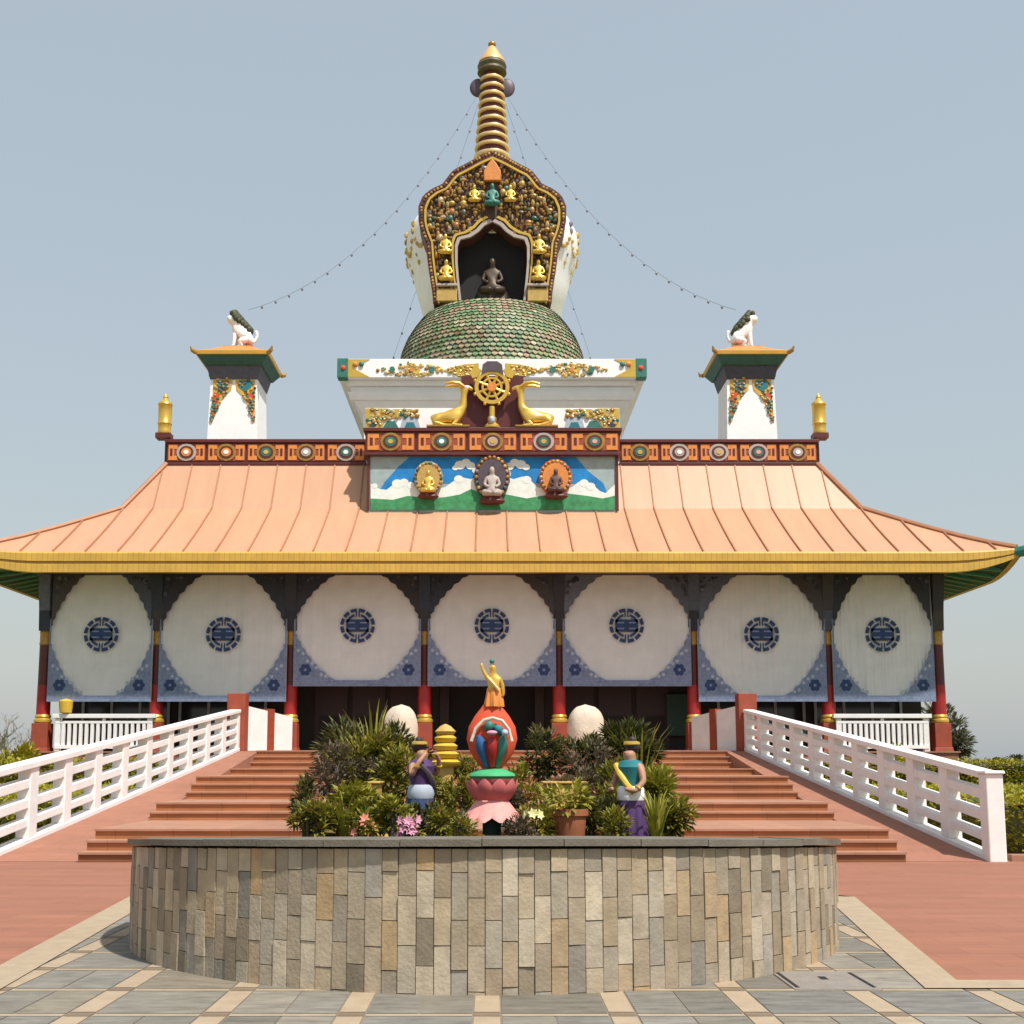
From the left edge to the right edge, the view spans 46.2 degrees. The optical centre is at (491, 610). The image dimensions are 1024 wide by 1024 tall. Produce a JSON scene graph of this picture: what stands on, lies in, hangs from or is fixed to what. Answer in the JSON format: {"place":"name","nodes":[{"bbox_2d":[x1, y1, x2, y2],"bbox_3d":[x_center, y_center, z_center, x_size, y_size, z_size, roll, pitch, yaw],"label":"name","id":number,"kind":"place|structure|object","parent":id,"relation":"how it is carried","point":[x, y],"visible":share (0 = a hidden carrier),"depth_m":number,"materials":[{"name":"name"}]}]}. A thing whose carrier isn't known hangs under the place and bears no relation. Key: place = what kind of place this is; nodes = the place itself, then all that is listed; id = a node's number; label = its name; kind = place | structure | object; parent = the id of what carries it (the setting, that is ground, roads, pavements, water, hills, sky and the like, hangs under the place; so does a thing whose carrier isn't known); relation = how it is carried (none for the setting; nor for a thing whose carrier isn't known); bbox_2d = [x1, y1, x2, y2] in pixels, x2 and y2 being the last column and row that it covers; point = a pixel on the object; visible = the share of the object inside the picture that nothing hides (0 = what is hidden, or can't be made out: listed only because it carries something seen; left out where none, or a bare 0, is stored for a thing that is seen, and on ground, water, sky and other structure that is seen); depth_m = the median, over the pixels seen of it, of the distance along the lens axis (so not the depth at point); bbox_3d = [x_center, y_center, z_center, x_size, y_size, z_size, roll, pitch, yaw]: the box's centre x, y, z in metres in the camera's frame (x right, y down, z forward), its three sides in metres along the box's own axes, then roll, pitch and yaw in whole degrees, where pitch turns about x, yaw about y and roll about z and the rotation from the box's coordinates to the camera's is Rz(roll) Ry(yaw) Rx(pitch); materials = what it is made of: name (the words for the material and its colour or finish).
{"place":"outdoors","nodes":[
{"label":"outdoors","id":0,"kind":"place"},
{"bbox_2d":[0,895,1023,1023],"bbox_3d":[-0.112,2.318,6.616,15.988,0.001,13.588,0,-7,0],"label":"pavement","id":1,"kind":"structure","parent":0,"point":[169,991],"depth_m":7.45,"materials":[{"name":"stone"}]},
{"bbox_2d":[127,836,840,995],"bbox_3d":[-0.065,2.347,10.563,6.134,1.008,5.845,0,-7,0],"label":"planter","id":2,"kind":"object","parent":1,"relation":"on","point":[481,915],"visible":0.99,"depth_m":7.92,"materials":[{"name":"stone"}]},
{"bbox_2d":[285,770,322,836],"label":"shrub","id":3,"kind":"object","parent":2,"relation":"on","point":[304,791],"visible":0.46,"depth_m":10.07,"materials":[{"name":"green plant"}]},
{"bbox_2d":[282,796,336,836],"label":"shrub","id":4,"kind":"object","parent":2,"relation":"on","point":[317,808],"visible":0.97,"depth_m":9.24,"materials":[{"name":"green plant"}]},
{"bbox_2d":[296,798,355,836],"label":"shrub","id":5,"kind":"object","parent":2,"relation":"on","point":[331,808],"visible":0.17,"depth_m":9.43,"materials":[{"name":"green plant"}]},
{"bbox_2d":[303,739,364,803],"bbox_3d":[-1.527,1.783,11.468,0.548,1.123,0.589,5,-9,-32],"label":"shrub","id":6,"kind":"object","parent":2,"relation":"on","point":[328,780],"visible":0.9,"depth_m":11.47,"materials":[{"name":"green plant"}]},
{"bbox_2d":[313,790,366,836],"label":"spiky plant","id":7,"kind":"object","parent":2,"relation":"on","point":[342,832],"visible":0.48,"depth_m":9.38,"materials":[{"name":"green plant"}]},
{"bbox_2d":[326,777,380,836],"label":"shrub","id":8,"kind":"object","parent":2,"relation":"on","point":[348,792],"visible":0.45,"depth_m":9.97,"materials":[{"name":"green plant"}]},
{"bbox_2d":[308,714,402,835],"bbox_3d":[-1.427,1.764,12.437,0.907,1.414,0.924,-6,-10,40],"label":"shrub","id":9,"kind":"object","parent":2,"relation":"on","point":[340,730],"visible":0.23,"depth_m":12.46,"materials":[{"name":"green plant"}]},
{"bbox_2d":[342,805,382,836],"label":"shrub","id":10,"kind":"object","parent":2,"relation":"on","point":[362,820],"visible":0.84,"depth_m":9.01,"materials":[{"name":"green plant"}]},
{"bbox_2d":[325,725,410,803],"bbox_3d":[-1.217,1.764,11.886,0.959,1.272,0.625,0,-7,0],"label":"shrub","id":11,"kind":"object","parent":2,"relation":"on","point":[374,739],"visible":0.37,"depth_m":11.89,"materials":[{"name":"green plant"}]},
{"bbox_2d":[343,702,396,783],"bbox_3d":[-1.203,1.645,12.045,0.633,1.524,0.730,-1,-8,9],"label":"spiky plant","id":12,"kind":"object","parent":2,"relation":"on","point":[371,730],"visible":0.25,"depth_m":12.04,"materials":[{"name":"green plant"}]},
{"bbox_2d":[345,794,404,836],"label":"shrub","id":13,"kind":"object","parent":2,"relation":"on","point":[367,802],"visible":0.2,"depth_m":9.53,"materials":[{"name":"green plant"}]},
{"bbox_2d":[356,755,401,793],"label":"shrub","id":14,"kind":"object","parent":2,"relation":"on","point":[367,764],"visible":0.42,"depth_m":11.66,"materials":[{"name":"green plant"}]},
{"bbox_2d":[370,793,414,836],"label":"shrub","id":15,"kind":"object","parent":2,"relation":"on","point":[387,802],"visible":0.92,"depth_m":9.35,"materials":[{"name":"green plant"}]},
{"bbox_2d":[365,741,428,836],"bbox_3d":[-0.861,1.794,11.468,0.661,1.102,0.496,-2,-8,17],"label":"shrub","id":16,"kind":"object","parent":2,"relation":"on","point":[394,754],"visible":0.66,"depth_m":11.44,"materials":[{"name":"green plant"}]},
{"bbox_2d":[364,719,435,836],"bbox_3d":[-0.944,1.745,12.073,0.716,1.355,0.640,-4,-9,30],"label":"shrub","id":17,"kind":"object","parent":2,"relation":"on","point":[397,727],"visible":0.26,"depth_m":12.08,"materials":[{"name":"green plant"}]},
{"bbox_2d":[384,704,417,740],"bbox_3d":[-2.492,3.200,32.837,0.939,1.271,0.715,0,-7,0],"label":"boulder","id":18,"kind":"object","parent":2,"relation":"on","point":[406,714],"visible":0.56,"depth_m":32.64,"materials":[{"name":"beige stone"}]},
{"bbox_2d":[395,811,426,836],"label":"shrub","id":19,"kind":"object","parent":2,"relation":"on","point":[410,826],"visible":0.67,"depth_m":8.81,"materials":[{"name":"pink plant"}]},
{"bbox_2d":[403,737,441,836],"bbox_3d":[-0.588,1.523,9.888,0.282,0.969,0.336,-6,-10,40],"label":"painted statue","id":20,"kind":"object","parent":2,"relation":"on","point":[422,771],"visible":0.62,"depth_m":9.82,"materials":[{"name":"multicoloured paint"}]},
{"bbox_2d":[399,799,446,835],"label":"shrub","id":21,"kind":"object","parent":2,"relation":"on","point":[419,810],"visible":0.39,"depth_m":9.45,"materials":[{"name":"green plant"}]},
{"bbox_2d":[423,803,460,835],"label":"shrub","id":22,"kind":"object","parent":2,"relation":"on","point":[440,818],"visible":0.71,"depth_m":9.10,"materials":[{"name":"green plant"}]},
{"bbox_2d":[432,724,459,815],"bbox_3d":[-0.441,1.698,11.275,0.286,1.260,0.286,0,-7,0],"label":"tiered pedestal","id":23,"kind":"object","parent":2,"relation":"on","point":[445,746],"visible":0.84,"depth_m":11.24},
{"bbox_2d":[436,773,475,835],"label":"shrub","id":24,"kind":"object","parent":2,"relation":"on","point":[453,796],"visible":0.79,"depth_m":9.85,"materials":[{"name":"green plant"}]},
{"bbox_2d":[441,811,482,835],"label":"shrub","id":25,"kind":"object","parent":2,"relation":"on","point":[454,826],"visible":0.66,"depth_m":8.77,"materials":[{"name":"green plant"}]},
{"bbox_2d":[454,751,479,828],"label":"shrub","id":26,"kind":"object","parent":2,"relation":"on","point":[466,767],"visible":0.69,"depth_m":11.45,"materials":[{"name":"green plant"}]},
{"bbox_2d":[464,769,518,835],"bbox_3d":[0.000,1.574,9.123,0.498,0.740,0.498,0,-7,0],"label":"lotus pedestal","id":27,"kind":"object","parent":2,"relation":"on","point":[491,792],"visible":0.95,"depth_m":9.01,"materials":[{"name":"pink paint"}]},
{"bbox_2d":[467,704,516,768],"bbox_3d":[0.000,0.928,9.171,0.391,0.555,0.327,0,-7,0],"label":"flaming bud","id":28,"kind":"object","parent":27,"relation":"on","point":[491,737],"visible":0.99,"depth_m":9.12,"materials":[{"name":"red stone"}]},
{"bbox_2d":[480,659,504,710],"bbox_3d":[0.004,0.574,9.248,0.190,0.410,0.126,0,-7,0],"label":"child statue","id":29,"kind":"object","parent":28,"relation":"on","point":[495,693],"visible":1,"depth_m":9.22,"materials":[{"name":"gold metal"}]},
{"bbox_2d":[501,788,527,834],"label":"shrub","id":30,"kind":"object","parent":2,"relation":"on","point":[516,799],"visible":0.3,"depth_m":10.24,"materials":[{"name":"green plant"}]},
{"bbox_2d":[500,812,538,835],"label":"shrub","id":31,"kind":"object","parent":2,"relation":"on","point":[519,822],"visible":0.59,"depth_m":8.74,"materials":[{"name":"green plant"}]},
{"bbox_2d":[506,760,543,815],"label":"shrub","id":32,"kind":"object","parent":2,"relation":"on","point":[520,771],"visible":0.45,"depth_m":10.46,"materials":[{"name":"green plant"}]},
{"bbox_2d":[514,803,558,835],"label":"shrub","id":33,"kind":"object","parent":2,"relation":"on","point":[539,818],"visible":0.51,"depth_m":8.93,"materials":[{"name":"green plant"}]},
{"bbox_2d":[516,721,573,802],"bbox_3d":[0.523,1.745,11.871,0.565,1.303,0.461,-3,-8,23],"label":"shrub","id":34,"kind":"object","parent":2,"relation":"on","point":[545,770],"visible":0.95,"depth_m":11.85,"materials":[{"name":"green plant"}]},
{"bbox_2d":[530,781,591,835],"bbox_3d":[0.656,1.916,10.886,0.603,0.728,0.535,0,-7,0],"label":"tiered ledge","id":35,"kind":"object","parent":2,"relation":"on","point":[564,784],"visible":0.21,"depth_m":10.78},
{"bbox_2d":[537,775,596,835],"bbox_3d":[0.553,1.572,9.025,0.442,0.660,0.396,-3,-8,22],"label":"flower pot","id":36,"kind":"object","parent":2,"relation":"on","point":[569,817],"visible":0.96,"depth_m":8.96,"materials":[{"name":"ceramic"}]},
{"bbox_2d":[546,766,600,798],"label":"shrub","id":37,"kind":"object","parent":2,"relation":"on","point":[584,774],"visible":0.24,"depth_m":11.02,"materials":[{"name":"green plant"}]},
{"bbox_2d":[554,735,616,788],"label":"shrub","id":38,"kind":"object","parent":2,"relation":"on","point":[568,759],"visible":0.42,"depth_m":11.75,"materials":[{"name":"green plant"}]},
{"bbox_2d":[562,729,609,783],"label":"shrub","id":39,"kind":"object","parent":2,"relation":"on","point":[578,746],"visible":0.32,"depth_m":12.21,"materials":[{"name":"green plant"}]},
{"bbox_2d":[573,791,619,835],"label":"shrub","id":40,"kind":"object","parent":2,"relation":"on","point":[597,821],"visible":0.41,"depth_m":9.40,"materials":[{"name":"green plant"}]},
{"bbox_2d":[589,755,622,808],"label":"shrub","id":41,"kind":"object","parent":2,"relation":"on","point":[607,766],"visible":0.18,"depth_m":11.10,"materials":[{"name":"green plant"}]},
{"bbox_2d":[597,803,634,835],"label":"shrub","id":42,"kind":"object","parent":2,"relation":"on","point":[614,817],"visible":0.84,"depth_m":8.93,"materials":[{"name":"green plant"}]},
{"bbox_2d":[608,736,648,835],"bbox_3d":[1.096,1.475,9.488,0.288,0.961,0.354,6,-10,-40],"label":"painted statue","id":43,"kind":"object","parent":2,"relation":"on","point":[630,774],"visible":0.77,"depth_m":9.41,"materials":[{"name":"multicoloured paint"}]},
{"bbox_2d":[593,715,667,773],"bbox_3d":[1.382,1.742,12.197,0.808,1.393,0.756,0,-7,0],"label":"shrub","id":44,"kind":"object","parent":2,"relation":"on","point":[613,732],"visible":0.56,"depth_m":12.09,"materials":[{"name":"green plant"}]},
{"bbox_2d":[608,724,673,770],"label":"spiky plant","id":45,"kind":"object","parent":2,"relation":"on","point":[641,760],"visible":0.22,"depth_m":11.86,"materials":[{"name":"green plant"}]},
{"bbox_2d":[638,788,680,835],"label":"spiky plant","id":46,"kind":"object","parent":2,"relation":"on","point":[655,812],"visible":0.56,"depth_m":9.43,"materials":[{"name":"green plant"}]},
{"bbox_2d":[643,762,681,815],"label":"shrub","id":47,"kind":"object","parent":2,"relation":"on","point":[658,779],"visible":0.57,"depth_m":10.19,"materials":[{"name":"green plant"}]},
{"bbox_2d":[647,793,702,836],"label":"shrub","id":48,"kind":"object","parent":2,"relation":"on","point":[674,824],"visible":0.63,"depth_m":9.66,"materials":[{"name":"green plant"}]},
{"bbox_2d":[773,971,882,990],"bbox_3d":[2.265,2.519,8.174,0.570,0.012,0.700,0,-7,0],"label":"drain cover","id":49,"kind":"object","parent":1,"relation":"on","point":[823,980],"visible":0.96,"depth_m":8.15,"materials":[{"name":"concrete"}]},
{"bbox_2d":[0,861,1023,979],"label":"forecourt","id":50,"kind":"structure","parent":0,"point":[960,920],"depth_m":12.85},
{"bbox_2d":[0,897,1023,988],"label":"pavement border","id":51,"kind":"object","parent":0,"point":[920,966],"visible":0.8,"depth_m":9.57,"materials":[{"name":"stone"}]},
{"bbox_2d":[0,0,1023,767],"label":"sky","id":52,"kind":"structure","parent":0,"point":[848,175],"materials":[{"name":"blue"}]},
{"label":"ground","id":53,"kind":"structure","parent":0,"visible":0},
{"bbox_2d":[0,712,30,759],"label":"bare tree","id":54,"kind":"object","parent":53,"relation":"on","point":[3,744],"visible":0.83,"depth_m":74.28,"materials":[{"name":"grey plant"}]},
{"bbox_2d":[0,741,41,761],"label":"round bush","id":55,"kind":"object","parent":53,"relation":"on","point":[24,748],"visible":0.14,"depth_m":33.12,"materials":[{"name":"green plant"}]},
{"bbox_2d":[0,781,135,843],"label":"hedge","id":56,"kind":"object","parent":53,"relation":"on","point":[12,797],"visible":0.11,"depth_m":22.61,"materials":[{"name":"green plant"}]},
{"bbox_2d":[0,755,196,785],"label":"hedge","id":57,"kind":"object","parent":53,"relation":"on","point":[14,776],"visible":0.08,"depth_m":31.04,"materials":[{"name":"green plant"}]},
{"bbox_2d":[0,751,256,860],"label":"ramp","id":58,"kind":"structure","parent":53,"relation":"on","point":[67,843],"depth_m":22.20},
{"bbox_2d":[0,709,240,855],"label":"railing","id":59,"kind":"object","parent":58,"relation":"on","point":[30,797],"visible":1,"depth_m":23.03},
{"bbox_2d":[77,750,906,861],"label":"stairs","id":60,"kind":"structure","parent":53,"relation":"on","point":[714,785],"depth_m":22.49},
{"bbox_2d":[226,693,292,750],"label":"parapet","id":61,"kind":"structure","parent":60,"relation":"on","point":[265,729],"depth_m":33.36,"materials":[{"name":"white paint"}]},
{"bbox_2d":[0,376,1023,767],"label":"temple","id":62,"kind":"structure","parent":53,"relation":"on","point":[416,510],"depth_m":36.47,"materials":[{"name":"orange metal"}]},
{"bbox_2d":[46,575,153,701],"bbox_3d":[-11.376,0.759,34.968,3.004,3.774,0.109,0,-7,0],"label":"hanging screen","id":63,"kind":"object","parent":62,"relation":"hanging from","point":[101,636],"visible":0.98,"depth_m":34.95,"materials":[{"name":"fabric"}]},
{"bbox_2d":[52,714,156,750],"bbox_3d":[-11.174,3.511,34.535,2.965,1.072,0.160,0,-7,0],"label":"balustrade","id":64,"kind":"object","parent":62,"relation":"on","point":[59,736],"visible":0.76,"depth_m":34.52,"materials":[{"name":"white paint"}]},
{"bbox_2d":[81,702,169,735],"bbox_3d":[-11.150,2.502,36.637,2.680,2.616,0.087,0,-7,0],"label":"window","id":65,"kind":"structure","parent":62,"relation":"in","point":[87,707],"depth_m":36.56,"materials":[{"name":"black glass"}]},
{"bbox_2d":[155,393,172,440],"bbox_3d":[-10.598,-6.303,38.897,0.480,1.531,0.480,0,-7,0],"label":"victory banner","id":66,"kind":"object","parent":62,"relation":"on","point":[164,423],"visible":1,"depth_m":38.72,"materials":[{"name":"gold metal"}]},
{"bbox_2d":[157,575,287,701],"bbox_3d":[-7.820,0.759,34.968,3.708,3.774,0.108,0,-7,0],"label":"hanging screen","id":67,"kind":"object","parent":62,"relation":"hanging from","point":[221,637],"visible":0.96,"depth_m":34.95,"materials":[{"name":"fabric"}]},
{"bbox_2d":[178,702,266,734],"bbox_3d":[-8.200,2.502,36.637,2.680,2.616,0.087,0,-7,0],"label":"window","id":68,"kind":"structure","parent":62,"relation":"in","point":[187,710],"depth_m":36.57,"materials":[{"name":"black glass"}]},
{"bbox_2d":[190,346,286,438],"bbox_3d":[-8.581,-6.710,40.604,2.721,4.368,2.721,0,-7,0],"label":"roof turret","id":69,"kind":"object","parent":62,"relation":"on","point":[242,378],"visible":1,"depth_m":39.82,"materials":[{"name":"white paint"}]},
{"bbox_2d":[224,310,258,346],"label":"lion statue","id":70,"kind":"object","parent":69,"relation":"on","point":[242,330],"visible":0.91,"depth_m":40.75,"materials":[{"name":"white stone"}]},
{"bbox_2d":[314,686,347,749],"bbox_3d":[-4.900,2.801,36.608,1.000,3.016,0.067,0,-7,0],"label":"door leaf","id":71,"kind":"structure","parent":62,"relation":"in","point":[331,701],"depth_m":36.58,"materials":[{"name":"brown wood"}]},
{"bbox_2d":[293,575,420,685],"bbox_3d":[-3.917,0.538,34.997,3.698,3.328,0.109,0,-7,0],"label":"hanging screen","id":72,"kind":"object","parent":62,"relation":"hanging from","point":[358,630],"visible":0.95,"depth_m":34.98,"materials":[{"name":"fabric"}]},
{"bbox_2d":[352,686,385,734],"bbox_3d":[-3.750,2.801,36.608,1.000,3.016,0.067,0,-7,0],"label":"door leaf","id":73,"kind":"structure","parent":62,"relation":"in","point":[363,696],"depth_m":36.59,"materials":[{"name":"brown wood"}]},
{"bbox_2d":[390,686,417,717],"bbox_3d":[-2.600,2.801,36.608,1.000,3.016,0.067,0,-7,0],"label":"door leaf","id":74,"kind":"structure","parent":62,"relation":"in","point":[404,695],"depth_m":36.62,"materials":[{"name":"brown wood"}]},
{"bbox_2d":[426,381,472,427],"bbox_3d":[-1.306,-6.396,37.427,1.434,1.494,0.580,0,-7,0],"label":"deer statue","id":75,"kind":"object","parent":62,"relation":"on","point":[451,418],"visible":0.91,"depth_m":37.23,"materials":[{"name":"gold metal"}]},
{"bbox_2d":[427,575,555,685],"bbox_3d":[-0.005,0.538,34.997,3.727,3.328,0.108,0,-7,0],"label":"hanging screen","id":76,"kind":"object","parent":62,"relation":"hanging from","point":[505,622],"visible":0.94,"depth_m":34.99,"materials":[{"name":"fabric"}]},
{"bbox_2d":[337,216,646,463],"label":"stupa","id":77,"kind":"object","parent":62,"relation":"on","point":[457,340],"visible":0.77,"depth_m":44.30,"materials":[{"name":"white paint"}]},
{"bbox_2d":[418,151,565,308],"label":"niche","id":78,"kind":"object","parent":77,"relation":"attached to","point":[464,210],"visible":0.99,"depth_m":47.11,"materials":[{"name":"gold metal"}]},
{"bbox_2d":[470,41,514,158],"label":"spire","id":79,"kind":"structure","parent":77,"relation":"on","point":[491,88],"depth_m":51.89,"materials":[{"name":"gold metal"}]},
{"bbox_2d":[449,686,534,749],"bbox_3d":[0.000,2.691,36.891,3.180,3.306,0.060,0,-7,0],"label":"doorway","id":80,"kind":"structure","parent":62,"relation":"in","point":[465,702],"depth_m":36.82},
{"bbox_2d":[470,361,514,427],"bbox_3d":[0.010,-6.732,37.460,1.420,2.150,0.549,0,-7,0],"label":"dharma wheel","id":81,"kind":"object","parent":62,"relation":"on","point":[492,368],"visible":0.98,"depth_m":37.49,"materials":[{"name":"gold metal"}]},
{"bbox_2d":[512,381,557,427],"bbox_3d":[1.327,-6.396,37.427,1.434,1.494,0.580,0,-7,0],"label":"deer statue","id":82,"kind":"object","parent":62,"relation":"on","point":[532,418],"visible":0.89,"depth_m":37.23,"materials":[{"name":"gold metal"}]},
{"bbox_2d":[566,686,593,749],"bbox_3d":[2.600,2.801,36.608,1.000,3.016,0.067,0,-7,0],"label":"door leaf","id":83,"kind":"structure","parent":62,"relation":"in","point":[576,696],"depth_m":36.62,"materials":[{"name":"brown wood"}]},
{"bbox_2d":[567,704,603,749],"bbox_3d":[2.561,3.201,32.845,1.012,1.271,0.771,0,-7,0],"label":"boulder","id":84,"kind":"object","parent":62,"relation":"on","point":[582,719],"visible":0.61,"depth_m":32.57,"materials":[{"name":"beige stone"}]},
{"bbox_2d":[598,686,631,742],"bbox_3d":[3.750,2.801,36.608,1.000,3.016,0.067,0,-7,0],"label":"door leaf","id":85,"kind":"structure","parent":62,"relation":"in","point":[614,702],"depth_m":36.59,"materials":[{"name":"brown wood"}]},
{"bbox_2d":[563,575,691,685],"bbox_3d":[3.922,0.538,34.999,3.727,3.328,0.113,0,-7,0],"label":"hanging screen","id":86,"kind":"object","parent":62,"relation":"hanging from","point":[627,630],"visible":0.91,"depth_m":34.98,"materials":[{"name":"fabric"}]},
{"bbox_2d":[636,686,669,749],"bbox_3d":[4.900,2.801,36.608,1.000,3.016,0.067,0,-7,0],"label":"door leaf","id":87,"kind":"structure","parent":62,"relation":"in","point":[650,700],"depth_m":36.56,"materials":[{"name":"brown wood"}]},
{"bbox_2d":[691,693,757,750],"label":"parapet","id":88,"kind":"structure","parent":62,"relation":"on","point":[717,729],"depth_m":33.36,"materials":[{"name":"white paint"}]},
{"bbox_2d":[698,346,794,438],"bbox_3d":[8.604,-6.710,40.604,2.721,4.368,2.721,0,-7,0],"label":"roof turret","id":89,"kind":"object","parent":62,"relation":"on","point":[741,378],"visible":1,"depth_m":39.82,"materials":[{"name":"white paint"}]},
{"bbox_2d":[726,310,760,346],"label":"lion statue","id":90,"kind":"object","parent":89,"relation":"on","point":[740,333],"visible":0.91,"depth_m":40.76,"materials":[{"name":"white stone"}]},
{"bbox_2d":[717,702,805,734],"bbox_3d":[8.200,2.502,36.637,2.680,2.616,0.087,0,-7,0],"label":"window","id":91,"kind":"structure","parent":62,"relation":"in","point":[791,710],"depth_m":36.57,"materials":[{"name":"black glass"}]},
{"bbox_2d":[697,575,827,701],"bbox_3d":[7.845,0.762,34.985,3.718,3.774,0.143,0,-7,0],"label":"hanging screen","id":92,"kind":"object","parent":62,"relation":"hanging from","point":[762,637],"visible":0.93,"depth_m":34.95,"materials":[{"name":"fabric"}]},
{"bbox_2d":[811,393,828,440],"bbox_3d":[10.598,-6.303,38.897,0.480,1.531,0.480,0,-7,0],"label":"victory banner","id":93,"kind":"object","parent":62,"relation":"on","point":[819,423],"visible":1,"depth_m":38.72,"materials":[{"name":"gold metal"}]},
{"bbox_2d":[814,702,902,735],"bbox_3d":[11.150,2.502,36.637,2.680,2.616,0.087,0,-7,0],"label":"window","id":94,"kind":"structure","parent":62,"relation":"in","point":[841,707],"depth_m":36.56,"materials":[{"name":"black glass"}]},
{"bbox_2d":[832,714,931,750],"bbox_3d":[11.241,3.511,34.535,2.830,1.072,0.160,0,-7,0],"label":"balustrade","id":95,"kind":"object","parent":62,"relation":"on","point":[923,730],"visible":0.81,"depth_m":34.52,"materials":[{"name":"white paint"}]},
{"bbox_2d":[831,575,935,701],"bbox_3d":[11.371,0.762,34.985,2.936,3.774,0.143,0,-7,0],"label":"hanging screen","id":96,"kind":"object","parent":62,"relation":"hanging from","point":[882,641],"visible":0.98,"depth_m":34.95,"materials":[{"name":"fabric"}]},
{"bbox_2d":[727,751,1008,860],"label":"ramp","id":97,"kind":"structure","parent":53,"relation":"on","point":[915,844],"depth_m":22.20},
{"bbox_2d":[743,709,1006,861],"bbox_3d":[7.339,3.269,25.426,0.332,2.993,14.063,0,-7,-3],"label":"railing","id":98,"kind":"object","parent":97,"relation":"on","point":[989,813],"visible":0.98,"depth_m":22.26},
{"bbox_2d":[786,756,1023,785],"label":"hedge","id":99,"kind":"object","parent":53,"relation":"on","point":[1014,772],"visible":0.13,"depth_m":31.03,"materials":[{"name":"green plant"}]},
{"bbox_2d":[845,780,1023,853],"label":"hedge","id":100,"kind":"object","parent":53,"relation":"on","point":[1014,807],"visible":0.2,"depth_m":20.35,"materials":[{"name":"green plant"}]},
{"bbox_2d":[921,702,977,761],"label":"tree","id":101,"kind":"object","parent":53,"relation":"on","point":[959,738],"visible":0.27,"depth_m":46.34,"materials":[{"name":"green plant"}]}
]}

